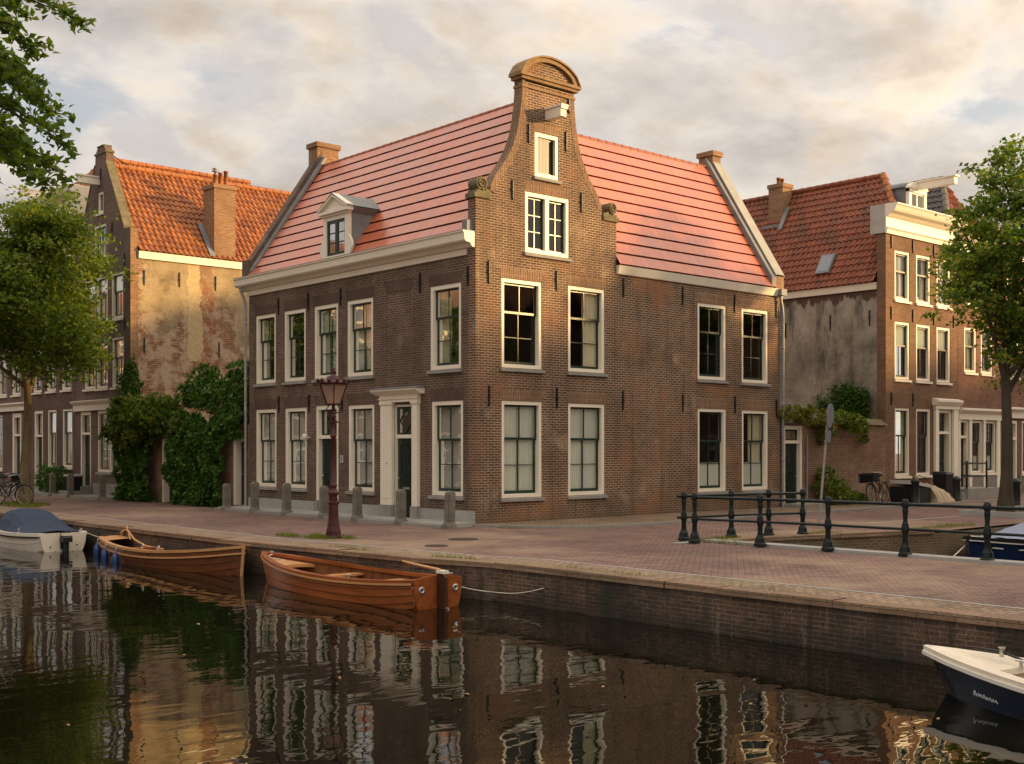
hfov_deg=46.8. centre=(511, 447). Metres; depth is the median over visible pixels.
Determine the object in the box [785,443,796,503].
door
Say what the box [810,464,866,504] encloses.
leafy shrub
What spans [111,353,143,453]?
climbing ivy
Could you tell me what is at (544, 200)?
window
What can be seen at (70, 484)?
stone post
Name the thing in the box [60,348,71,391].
window
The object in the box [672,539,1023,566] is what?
bridge kerb
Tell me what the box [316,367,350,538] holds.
street lamp
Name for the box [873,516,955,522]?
gutter strip
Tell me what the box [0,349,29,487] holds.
canal house
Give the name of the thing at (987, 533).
iron railing
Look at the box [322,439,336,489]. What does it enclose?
door
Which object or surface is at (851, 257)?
house
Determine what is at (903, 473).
window
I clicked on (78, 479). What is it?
refuse bin
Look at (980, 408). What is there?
shopfront house
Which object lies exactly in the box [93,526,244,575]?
rowing boat
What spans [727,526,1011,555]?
quay wall
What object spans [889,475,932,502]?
cargo box
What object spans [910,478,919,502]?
iron bollard
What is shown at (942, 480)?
wheeled bin
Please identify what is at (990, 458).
window
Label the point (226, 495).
stone post
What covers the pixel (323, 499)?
stone post
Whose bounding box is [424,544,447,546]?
manhole cover
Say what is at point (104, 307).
window
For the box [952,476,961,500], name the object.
iron bollard
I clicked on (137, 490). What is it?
climbing ivy
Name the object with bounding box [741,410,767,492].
window
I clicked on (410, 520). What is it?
stoep
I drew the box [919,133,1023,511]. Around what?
elm tree
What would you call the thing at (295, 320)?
window
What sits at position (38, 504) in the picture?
grass tufts
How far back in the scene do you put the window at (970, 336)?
47.05 m
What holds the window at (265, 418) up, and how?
in the corner house at (529, 303)
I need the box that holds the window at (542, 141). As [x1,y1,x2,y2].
[533,132,561,184]
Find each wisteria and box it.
[95,391,192,453]
[173,358,248,423]
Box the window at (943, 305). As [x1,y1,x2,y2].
[936,259,952,310]
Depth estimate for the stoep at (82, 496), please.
46.54 m
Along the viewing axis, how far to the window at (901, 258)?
43.66 m
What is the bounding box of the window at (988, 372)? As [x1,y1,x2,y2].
[980,330,994,376]
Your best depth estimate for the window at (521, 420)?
31.10 m
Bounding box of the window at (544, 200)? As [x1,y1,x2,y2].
[524,191,572,261]
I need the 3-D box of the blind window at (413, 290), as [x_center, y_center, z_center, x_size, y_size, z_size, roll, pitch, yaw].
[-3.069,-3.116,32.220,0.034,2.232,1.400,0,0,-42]
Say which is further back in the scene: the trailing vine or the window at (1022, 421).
the window at (1022, 421)
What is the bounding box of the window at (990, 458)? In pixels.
[985,421,997,474]
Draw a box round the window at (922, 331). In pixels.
[915,324,932,383]
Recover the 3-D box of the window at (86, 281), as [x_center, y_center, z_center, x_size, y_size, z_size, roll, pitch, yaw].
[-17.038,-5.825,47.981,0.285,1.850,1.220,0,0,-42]
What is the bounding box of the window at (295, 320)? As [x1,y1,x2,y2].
[281,308,306,384]
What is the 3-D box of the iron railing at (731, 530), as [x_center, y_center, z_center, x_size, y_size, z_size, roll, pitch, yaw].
[5.049,1.462,25.959,3.617,1.035,0.367,0,0,-28]
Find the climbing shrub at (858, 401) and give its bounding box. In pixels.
[780,379,871,435]
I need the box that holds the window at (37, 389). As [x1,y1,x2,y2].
[31,351,41,394]
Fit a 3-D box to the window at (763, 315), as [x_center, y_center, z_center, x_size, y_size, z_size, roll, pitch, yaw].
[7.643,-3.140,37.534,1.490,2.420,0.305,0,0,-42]
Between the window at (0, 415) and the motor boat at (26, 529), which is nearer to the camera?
the motor boat at (26, 529)
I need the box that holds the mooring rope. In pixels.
[461,586,543,593]
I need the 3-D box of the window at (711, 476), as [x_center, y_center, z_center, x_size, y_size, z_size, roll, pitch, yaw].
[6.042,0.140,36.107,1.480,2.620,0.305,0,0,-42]
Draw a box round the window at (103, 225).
[95,223,105,258]
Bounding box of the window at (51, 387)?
[44,363,55,393]
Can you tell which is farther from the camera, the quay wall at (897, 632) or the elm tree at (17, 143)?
the quay wall at (897, 632)
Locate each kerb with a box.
[214,507,441,528]
[473,498,1023,528]
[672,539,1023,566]
[958,506,1023,518]
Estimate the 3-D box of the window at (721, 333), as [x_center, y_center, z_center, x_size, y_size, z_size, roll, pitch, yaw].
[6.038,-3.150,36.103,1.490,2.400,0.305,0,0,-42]
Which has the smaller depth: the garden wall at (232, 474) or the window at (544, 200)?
the window at (544, 200)
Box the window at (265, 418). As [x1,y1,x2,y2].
[256,409,276,489]
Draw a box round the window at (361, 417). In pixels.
[345,404,374,495]
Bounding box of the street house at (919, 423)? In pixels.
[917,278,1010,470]
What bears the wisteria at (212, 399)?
on the garden wall at (232, 474)
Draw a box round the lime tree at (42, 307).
[0,183,138,502]
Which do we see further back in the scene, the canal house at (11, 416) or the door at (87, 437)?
the canal house at (11, 416)
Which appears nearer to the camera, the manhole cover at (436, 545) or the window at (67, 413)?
the manhole cover at (436, 545)
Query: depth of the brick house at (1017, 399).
49.50 m
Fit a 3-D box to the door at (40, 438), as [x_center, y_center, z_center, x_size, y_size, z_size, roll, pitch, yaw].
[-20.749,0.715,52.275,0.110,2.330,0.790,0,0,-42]
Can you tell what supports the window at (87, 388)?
in the gable house at (186, 247)
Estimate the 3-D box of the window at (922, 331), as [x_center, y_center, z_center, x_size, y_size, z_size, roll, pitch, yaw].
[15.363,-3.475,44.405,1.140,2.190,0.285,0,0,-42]
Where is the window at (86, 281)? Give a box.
[85,281,94,317]
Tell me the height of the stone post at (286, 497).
0.955 m
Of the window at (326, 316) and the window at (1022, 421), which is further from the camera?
the window at (1022, 421)
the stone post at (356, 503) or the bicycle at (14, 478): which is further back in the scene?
the bicycle at (14, 478)
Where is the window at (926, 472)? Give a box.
[915,409,932,477]
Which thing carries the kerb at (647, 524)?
on the street
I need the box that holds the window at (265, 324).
[253,313,276,386]
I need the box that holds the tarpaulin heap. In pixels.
[925,483,954,502]
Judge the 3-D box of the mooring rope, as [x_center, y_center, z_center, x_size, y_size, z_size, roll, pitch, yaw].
[-0.361,2.291,19.623,2.002,0.277,0.267,0,0,20]
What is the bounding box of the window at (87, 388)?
[82,349,94,391]
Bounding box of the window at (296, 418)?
[286,407,307,491]
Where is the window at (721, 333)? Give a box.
[696,303,728,383]
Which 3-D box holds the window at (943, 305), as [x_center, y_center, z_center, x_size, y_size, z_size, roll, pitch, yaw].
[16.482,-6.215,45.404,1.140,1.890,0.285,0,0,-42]
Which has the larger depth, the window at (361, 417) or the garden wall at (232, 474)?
the garden wall at (232, 474)
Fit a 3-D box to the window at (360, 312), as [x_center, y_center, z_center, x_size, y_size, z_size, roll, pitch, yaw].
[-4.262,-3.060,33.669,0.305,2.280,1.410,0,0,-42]
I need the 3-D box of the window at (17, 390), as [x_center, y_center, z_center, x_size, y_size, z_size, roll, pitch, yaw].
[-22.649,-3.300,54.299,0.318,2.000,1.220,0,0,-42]
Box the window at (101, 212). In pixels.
[96,192,103,216]
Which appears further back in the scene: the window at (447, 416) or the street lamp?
the window at (447, 416)
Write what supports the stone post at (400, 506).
on the stoep kerb at (347, 519)
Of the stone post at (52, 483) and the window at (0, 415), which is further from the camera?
the window at (0, 415)
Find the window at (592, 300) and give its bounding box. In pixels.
[567,285,607,376]
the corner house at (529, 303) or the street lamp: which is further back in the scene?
the corner house at (529, 303)
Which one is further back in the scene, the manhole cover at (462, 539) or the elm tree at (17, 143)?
the manhole cover at (462, 539)
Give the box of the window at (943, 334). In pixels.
[936,327,952,384]
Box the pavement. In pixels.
[484,493,1023,525]
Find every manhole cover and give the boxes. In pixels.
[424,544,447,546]
[448,538,477,540]
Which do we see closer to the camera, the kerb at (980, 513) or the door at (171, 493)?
the kerb at (980, 513)
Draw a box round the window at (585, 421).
[567,403,607,498]
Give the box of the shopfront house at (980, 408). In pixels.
[912,176,1004,486]
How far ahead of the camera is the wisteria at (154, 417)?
42.50 m
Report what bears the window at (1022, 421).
in the brick house at (1017, 399)
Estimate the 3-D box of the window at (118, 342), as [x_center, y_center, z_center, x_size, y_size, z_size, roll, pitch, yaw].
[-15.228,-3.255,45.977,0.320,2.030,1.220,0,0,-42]
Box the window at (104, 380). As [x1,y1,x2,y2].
[94,339,107,390]
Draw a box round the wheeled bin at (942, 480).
[932,471,953,496]
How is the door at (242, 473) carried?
in the garden wall at (232, 474)
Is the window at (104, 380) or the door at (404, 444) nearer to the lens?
the door at (404, 444)
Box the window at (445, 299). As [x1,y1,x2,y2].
[426,282,462,373]
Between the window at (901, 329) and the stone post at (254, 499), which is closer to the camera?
the stone post at (254, 499)
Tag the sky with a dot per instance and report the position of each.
(804, 93)
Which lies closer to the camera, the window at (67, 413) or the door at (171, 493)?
the door at (171, 493)
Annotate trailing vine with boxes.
[777,404,871,445]
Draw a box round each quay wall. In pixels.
[0,511,1023,665]
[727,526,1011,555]
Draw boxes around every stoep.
[1,488,124,500]
[219,506,474,527]
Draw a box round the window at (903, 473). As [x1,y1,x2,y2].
[894,408,911,478]
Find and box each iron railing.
[677,489,807,540]
[688,493,1023,560]
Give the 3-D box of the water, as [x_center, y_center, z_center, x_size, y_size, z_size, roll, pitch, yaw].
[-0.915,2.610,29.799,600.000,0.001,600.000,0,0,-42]
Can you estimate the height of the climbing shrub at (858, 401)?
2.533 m
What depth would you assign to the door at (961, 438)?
46.61 m
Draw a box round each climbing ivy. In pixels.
[110,432,155,501]
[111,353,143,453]
[160,400,243,506]
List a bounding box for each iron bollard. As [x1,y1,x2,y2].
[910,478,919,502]
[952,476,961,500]
[1013,478,1020,505]
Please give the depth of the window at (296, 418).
36.40 m
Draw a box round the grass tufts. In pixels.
[0,501,1015,598]
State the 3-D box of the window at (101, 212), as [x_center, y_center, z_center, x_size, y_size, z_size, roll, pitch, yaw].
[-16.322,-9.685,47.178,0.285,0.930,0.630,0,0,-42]
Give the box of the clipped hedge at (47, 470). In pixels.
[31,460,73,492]
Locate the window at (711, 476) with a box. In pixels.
[697,408,728,493]
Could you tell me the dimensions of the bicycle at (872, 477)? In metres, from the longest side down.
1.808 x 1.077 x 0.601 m
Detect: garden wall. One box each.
[130,424,248,505]
[780,417,886,507]
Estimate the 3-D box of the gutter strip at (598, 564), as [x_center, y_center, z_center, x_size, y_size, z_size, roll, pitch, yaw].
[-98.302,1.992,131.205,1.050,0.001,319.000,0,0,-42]
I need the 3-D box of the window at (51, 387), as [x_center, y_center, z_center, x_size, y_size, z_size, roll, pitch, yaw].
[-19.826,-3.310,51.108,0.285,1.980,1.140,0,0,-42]
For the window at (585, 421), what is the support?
in the corner house at (529, 303)
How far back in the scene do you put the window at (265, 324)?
37.79 m
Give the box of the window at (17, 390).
[10,355,20,396]
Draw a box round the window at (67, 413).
[62,409,72,469]
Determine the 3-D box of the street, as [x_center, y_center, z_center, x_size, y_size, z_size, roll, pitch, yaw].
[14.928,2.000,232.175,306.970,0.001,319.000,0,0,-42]
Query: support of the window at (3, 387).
in the canal house at (11, 416)
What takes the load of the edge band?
on the street
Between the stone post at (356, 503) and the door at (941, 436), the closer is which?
the stone post at (356, 503)
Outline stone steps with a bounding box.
[952,460,998,498]
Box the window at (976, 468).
[972,421,984,474]
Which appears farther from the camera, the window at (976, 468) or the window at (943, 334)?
the window at (976, 468)
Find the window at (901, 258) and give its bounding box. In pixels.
[894,250,911,303]
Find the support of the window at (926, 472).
in the house at (851, 257)
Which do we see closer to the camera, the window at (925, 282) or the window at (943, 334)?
the window at (925, 282)
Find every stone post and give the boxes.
[48,473,56,495]
[66,474,74,497]
[97,475,106,499]
[221,483,231,510]
[249,482,259,512]
[280,483,292,515]
[318,486,328,518]
[350,487,363,521]
[394,489,407,524]
[442,491,456,528]
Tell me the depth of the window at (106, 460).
47.14 m
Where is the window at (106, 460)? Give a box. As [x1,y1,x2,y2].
[95,410,120,474]
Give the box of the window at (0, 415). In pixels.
[0,415,2,471]
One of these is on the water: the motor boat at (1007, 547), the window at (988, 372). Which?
the motor boat at (1007, 547)
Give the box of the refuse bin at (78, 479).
[63,474,83,490]
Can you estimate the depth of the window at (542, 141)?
31.50 m
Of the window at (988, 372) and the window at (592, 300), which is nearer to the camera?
the window at (592, 300)
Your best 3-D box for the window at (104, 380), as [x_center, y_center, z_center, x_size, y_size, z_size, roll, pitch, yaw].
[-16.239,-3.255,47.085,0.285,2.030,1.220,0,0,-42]
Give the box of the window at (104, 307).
[95,275,107,323]
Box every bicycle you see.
[0,473,19,501]
[0,474,33,504]
[858,472,889,501]
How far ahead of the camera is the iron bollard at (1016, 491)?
37.57 m
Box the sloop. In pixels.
[922,645,1023,720]
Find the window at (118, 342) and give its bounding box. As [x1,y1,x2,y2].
[109,336,123,389]
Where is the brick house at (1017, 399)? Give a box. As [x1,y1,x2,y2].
[976,221,1023,492]
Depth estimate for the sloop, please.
11.94 m
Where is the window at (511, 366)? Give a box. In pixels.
[500,278,545,372]
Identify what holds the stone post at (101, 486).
on the stoep at (82, 496)
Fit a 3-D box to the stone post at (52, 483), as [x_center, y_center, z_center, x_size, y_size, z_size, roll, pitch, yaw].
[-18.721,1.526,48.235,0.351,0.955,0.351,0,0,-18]
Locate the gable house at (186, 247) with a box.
[58,144,290,495]
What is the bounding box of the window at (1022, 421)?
[1021,421,1023,475]
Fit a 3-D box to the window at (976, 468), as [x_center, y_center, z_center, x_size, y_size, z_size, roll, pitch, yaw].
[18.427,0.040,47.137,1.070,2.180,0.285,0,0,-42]
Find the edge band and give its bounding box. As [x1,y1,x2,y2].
[0,507,1023,616]
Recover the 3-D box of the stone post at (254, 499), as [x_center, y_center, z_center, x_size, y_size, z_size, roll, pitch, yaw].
[-7.826,1.526,36.017,0.351,0.955,0.351,0,0,30]
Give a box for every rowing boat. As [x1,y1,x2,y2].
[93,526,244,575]
[261,551,461,609]
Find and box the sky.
[0,0,1023,453]
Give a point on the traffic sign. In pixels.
(829, 415)
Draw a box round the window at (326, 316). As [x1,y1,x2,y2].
[311,303,337,382]
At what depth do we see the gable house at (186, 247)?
47.10 m
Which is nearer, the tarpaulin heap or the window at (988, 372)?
the tarpaulin heap
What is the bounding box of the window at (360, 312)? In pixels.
[346,297,373,379]
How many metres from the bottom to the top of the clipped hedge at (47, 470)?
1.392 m
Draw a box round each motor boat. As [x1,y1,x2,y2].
[0,508,86,551]
[962,523,1023,559]
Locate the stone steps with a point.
(967, 492)
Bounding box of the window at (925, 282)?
[915,255,932,307]
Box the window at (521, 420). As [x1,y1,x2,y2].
[500,400,545,501]
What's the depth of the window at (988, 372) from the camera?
47.77 m
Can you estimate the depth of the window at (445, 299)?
30.90 m
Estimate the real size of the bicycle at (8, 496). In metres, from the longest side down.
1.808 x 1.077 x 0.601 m
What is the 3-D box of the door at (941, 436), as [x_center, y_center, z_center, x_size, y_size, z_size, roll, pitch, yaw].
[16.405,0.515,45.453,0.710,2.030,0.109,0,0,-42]
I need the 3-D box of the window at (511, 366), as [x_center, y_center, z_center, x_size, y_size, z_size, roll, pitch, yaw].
[0.213,-3.150,30.909,1.540,2.400,0.305,0,0,-42]
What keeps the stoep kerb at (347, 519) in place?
on the street
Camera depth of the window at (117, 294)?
46.20 m
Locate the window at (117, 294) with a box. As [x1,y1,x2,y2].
[109,271,123,321]
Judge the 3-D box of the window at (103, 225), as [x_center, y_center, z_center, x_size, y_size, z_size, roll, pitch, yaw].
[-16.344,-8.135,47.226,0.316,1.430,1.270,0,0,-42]
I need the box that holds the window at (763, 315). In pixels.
[741,308,770,386]
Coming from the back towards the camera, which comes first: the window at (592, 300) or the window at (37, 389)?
the window at (37, 389)
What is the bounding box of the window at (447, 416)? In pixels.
[428,400,464,500]
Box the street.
[0,454,1023,608]
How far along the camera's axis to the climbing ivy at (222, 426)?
39.92 m
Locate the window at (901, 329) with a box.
[894,321,911,382]
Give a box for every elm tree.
[0,0,96,197]
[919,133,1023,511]
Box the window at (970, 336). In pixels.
[964,327,978,374]
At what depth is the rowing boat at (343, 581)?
20.09 m
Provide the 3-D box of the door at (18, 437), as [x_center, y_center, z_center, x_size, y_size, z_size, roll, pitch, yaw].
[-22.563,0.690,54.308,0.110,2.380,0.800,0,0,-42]
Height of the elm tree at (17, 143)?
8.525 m
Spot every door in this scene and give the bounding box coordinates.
[16,436,19,485]
[39,437,41,486]
[85,435,89,485]
[170,453,176,501]
[241,442,243,503]
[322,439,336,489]
[398,438,410,516]
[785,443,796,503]
[939,434,944,471]
[961,438,962,485]
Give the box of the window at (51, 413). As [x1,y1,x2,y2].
[48,410,55,466]
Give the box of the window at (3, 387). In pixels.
[0,355,6,397]
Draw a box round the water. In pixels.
[0,524,1023,763]
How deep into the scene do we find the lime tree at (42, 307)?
40.43 m
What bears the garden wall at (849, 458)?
on the street
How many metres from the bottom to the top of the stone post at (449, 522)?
0.940 m
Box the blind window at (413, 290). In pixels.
[384,289,414,374]
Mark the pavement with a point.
(649, 518)
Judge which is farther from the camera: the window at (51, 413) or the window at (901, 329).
the window at (51, 413)
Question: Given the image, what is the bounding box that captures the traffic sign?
[817,404,833,527]
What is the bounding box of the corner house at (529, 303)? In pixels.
[233,55,786,523]
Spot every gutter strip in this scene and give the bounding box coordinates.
[2,507,1023,608]
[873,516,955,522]

